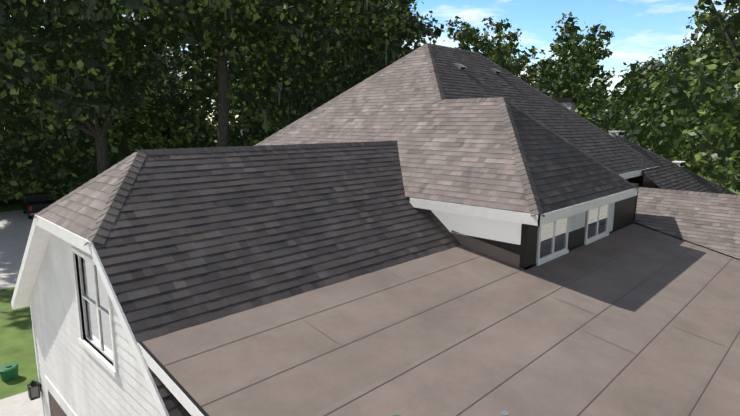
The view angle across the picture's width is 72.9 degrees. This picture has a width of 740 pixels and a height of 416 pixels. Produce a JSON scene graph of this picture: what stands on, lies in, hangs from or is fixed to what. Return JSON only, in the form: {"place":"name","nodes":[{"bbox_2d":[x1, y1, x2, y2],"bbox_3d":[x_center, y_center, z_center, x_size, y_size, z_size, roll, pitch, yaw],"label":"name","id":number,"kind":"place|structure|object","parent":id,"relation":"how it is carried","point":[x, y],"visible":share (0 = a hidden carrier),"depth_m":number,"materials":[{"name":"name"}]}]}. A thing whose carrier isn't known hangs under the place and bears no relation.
{"place":"outdoors","nodes":[
{"label":"outdoors","id":0,"kind":"place"},
{"bbox_2d":[0,210,42,415],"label":"driveway","id":1,"kind":"structure","parent":0,"point":[15,227],"depth_m":30.66,"materials":[{"name":"concrete"}]},
{"bbox_2d":[21,192,53,218],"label":"pickup truck","id":2,"kind":"object","parent":1,"relation":"on","point":[33,204],"visible":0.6,"depth_m":44.43,"materials":[{"name":"black paint"}]},
{"bbox_2d":[0,174,739,399],"bbox_3d":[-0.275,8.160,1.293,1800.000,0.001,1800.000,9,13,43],"label":"ground","id":3,"kind":"structure","parent":0,"point":[17,346],"depth_m":19.19,"materials":[{"name":"green plant"}]},
{"bbox_2d":[0,363,18,380],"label":"garden hose pot","id":4,"kind":"object","parent":3,"relation":"on","point":[8,372],"visible":1,"depth_m":16.26,"materials":[{"name":"green plastic"}]},
{"bbox_2d":[0,7,140,141],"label":"oak","id":5,"kind":"object","parent":3,"relation":"on","point":[6,113],"visible":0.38,"depth_m":39.37,"materials":[{"name":"green plant"}]},
{"bbox_2d":[0,0,187,174],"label":"oak","id":6,"kind":"object","parent":3,"relation":"on","point":[82,103],"visible":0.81,"depth_m":39.27,"materials":[{"name":"green plant"}]},
{"bbox_2d":[29,234,160,415],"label":"exterior wall","id":7,"kind":"structure","parent":3,"relation":"on","point":[75,378],"depth_m":9.75,"materials":[{"name":"white"}]},
{"bbox_2d":[27,380,40,400],"bbox_3d":[-8.192,4.417,12.239,0.220,0.450,0.270,9,13,43],"label":"wall lantern","id":8,"kind":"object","parent":7,"relation":"attached to","point":[34,388],"depth_m":12.17,"materials":[{"name":"grey metal"}]},
{"bbox_2d":[71,247,118,377],"bbox_3d":[-4.556,1.674,8.632,1.850,1.810,0.480,9,13,43],"label":"gable window","id":9,"kind":"structure","parent":7,"relation":"attached to","point":[96,341],"depth_m":8.67,"materials":[{"name":"white glass"}]},
{"bbox_2d":[11,166,659,415],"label":"eave trim","id":10,"kind":"structure","parent":7,"relation":"attached to","point":[42,230],"depth_m":10.18,"materials":[{"name":"white paint"}]},
{"bbox_2d":[4,38,276,129],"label":"distant trees","id":11,"kind":"object","parent":3,"relation":"on","point":[209,106],"visible":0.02,"depth_m":91.55,"materials":[{"name":"green plant"}]},
{"bbox_2d":[0,97,286,206],"bbox_3d":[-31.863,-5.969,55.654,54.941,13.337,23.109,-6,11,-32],"label":"wood edge shrubs","id":12,"kind":"object","parent":3,"relation":"on","point":[59,141],"visible":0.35,"depth_m":52.06,"materials":[{"name":"green plant"}]},
{"bbox_2d":[41,10,245,146],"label":"oak","id":13,"kind":"object","parent":3,"relation":"on","point":[175,104],"visible":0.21,"depth_m":61.00,"materials":[{"name":"green plant"}]},
{"bbox_2d":[210,47,281,129],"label":"oak","id":14,"kind":"object","parent":3,"relation":"on","point":[229,103],"visible":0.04,"depth_m":70.58,"materials":[{"name":"green plant"}]},
{"bbox_2d":[103,0,403,146],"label":"oak","id":15,"kind":"object","parent":3,"relation":"on","point":[218,27],"visible":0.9,"depth_m":41.83,"materials":[{"name":"green plant"}]},
{"bbox_2d":[158,0,444,131],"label":"oak","id":16,"kind":"object","parent":3,"relation":"on","point":[305,79],"visible":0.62,"depth_m":47.85,"materials":[{"name":"green plant"}]},
{"bbox_2d":[326,0,437,97],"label":"oak","id":17,"kind":"object","parent":3,"relation":"on","point":[403,36],"visible":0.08,"depth_m":54.52,"materials":[{"name":"green plant"}]},
{"bbox_2d":[441,16,521,63],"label":"tree","id":18,"kind":"object","parent":3,"relation":"on","point":[468,35],"visible":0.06,"depth_m":65.70,"materials":[{"name":"green plant"}]},
{"bbox_2d":[491,12,624,115],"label":"tree","id":19,"kind":"object","parent":3,"relation":"on","point":[581,61],"visible":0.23,"depth_m":53.84,"materials":[{"name":"green plant"}]},
{"bbox_2d":[424,170,739,259],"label":"house walls","id":20,"kind":"structure","parent":3,"relation":"on","point":[638,180],"depth_m":19.54,"materials":[{"name":"paint"}]},
{"bbox_2d":[33,43,739,415],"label":"roof shingles","id":21,"kind":"object","parent":20,"relation":"on","point":[319,197],"visible":1,"depth_m":10.87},
{"bbox_2d":[137,221,739,415],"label":"sloping roof","id":22,"kind":"structure","parent":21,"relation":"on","point":[631,319],"depth_m":7.38,"materials":[{"name":"brown"}]},
{"bbox_2d":[501,411,508,415],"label":"plumbing vent","id":23,"kind":"object","parent":22,"relation":"on","point":[504,413],"visible":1,"depth_m":5.35,"materials":[{"name":"grey"}]},
{"bbox_2d":[454,63,466,70],"bbox_3d":[3.174,-4.950,17.554,0.360,0.254,0.400,9,13,43],"label":"roof vent","id":24,"kind":"object","parent":21,"relation":"on","point":[460,66],"visible":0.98,"depth_m":17.47,"materials":[{"name":"grey metal"}]},
{"bbox_2d":[490,68,500,74],"bbox_3d":[4.827,-5.263,19.266,0.360,0.254,0.400,9,13,43],"label":"roof vent","id":25,"kind":"object","parent":21,"relation":"on","point":[495,71],"visible":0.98,"depth_m":19.20,"materials":[{"name":"grey metal"}]},
{"bbox_2d":[608,131,624,136],"bbox_3d":[10.580,-3.190,21.506,0.440,0.240,0.760,9,13,43],"label":"hood vent","id":26,"kind":"object","parent":21,"relation":"on","point":[620,133],"visible":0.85,"depth_m":21.28,"materials":[{"name":"silver metal"}]},
{"bbox_2d":[672,161,685,166],"bbox_3d":[14.029,-1.996,22.830,0.440,0.240,0.960,9,13,43],"label":"hood vent","id":27,"kind":"object","parent":21,"relation":"on","point":[680,163],"visible":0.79,"depth_m":22.60,"materials":[{"name":"silver metal"}]},
{"bbox_2d":[431,183,638,269],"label":"wing walls","id":28,"kind":"structure","parent":20,"relation":"on","point":[520,239],"depth_m":11.27,"materials":[{"name":"white paint"}]},
{"bbox_2d":[529,197,609,265],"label":"wing windows","id":29,"kind":"structure","parent":28,"relation":"attached to","point":[552,240],"depth_m":11.69,"materials":[{"name":"white glass"}]},
{"bbox_2d":[526,59,655,119],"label":"tree","id":30,"kind":"object","parent":3,"relation":"on","point":[601,76],"visible":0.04,"depth_m":56.45,"materials":[{"name":"green plant"}]},
{"bbox_2d":[557,98,644,147],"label":"neighbour house","id":31,"kind":"structure","parent":3,"relation":"on","point":[568,103],"depth_m":35.87,"materials":[{"name":"white"}]},
{"bbox_2d":[608,79,625,107],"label":"distant trees","id":32,"kind":"object","parent":3,"relation":"on","point":[621,83],"depth_m":94.36,"materials":[{"name":"green plant"}]},
{"bbox_2d":[574,6,739,176],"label":"tree","id":33,"kind":"object","parent":3,"relation":"on","point":[647,109],"visible":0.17,"depth_m":35.20,"materials":[{"name":"green plant"}]},
{"bbox_2d":[646,0,739,192],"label":"tree","id":34,"kind":"object","parent":3,"relation":"on","point":[713,155],"visible":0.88,"depth_m":24.59,"materials":[{"name":"green plant"}]},
{"bbox_2d":[10,0,738,125],"label":"sky","id":35,"kind":"structure","parent":0,"point":[640,28],"materials":[{"name":"blue"}]}
]}

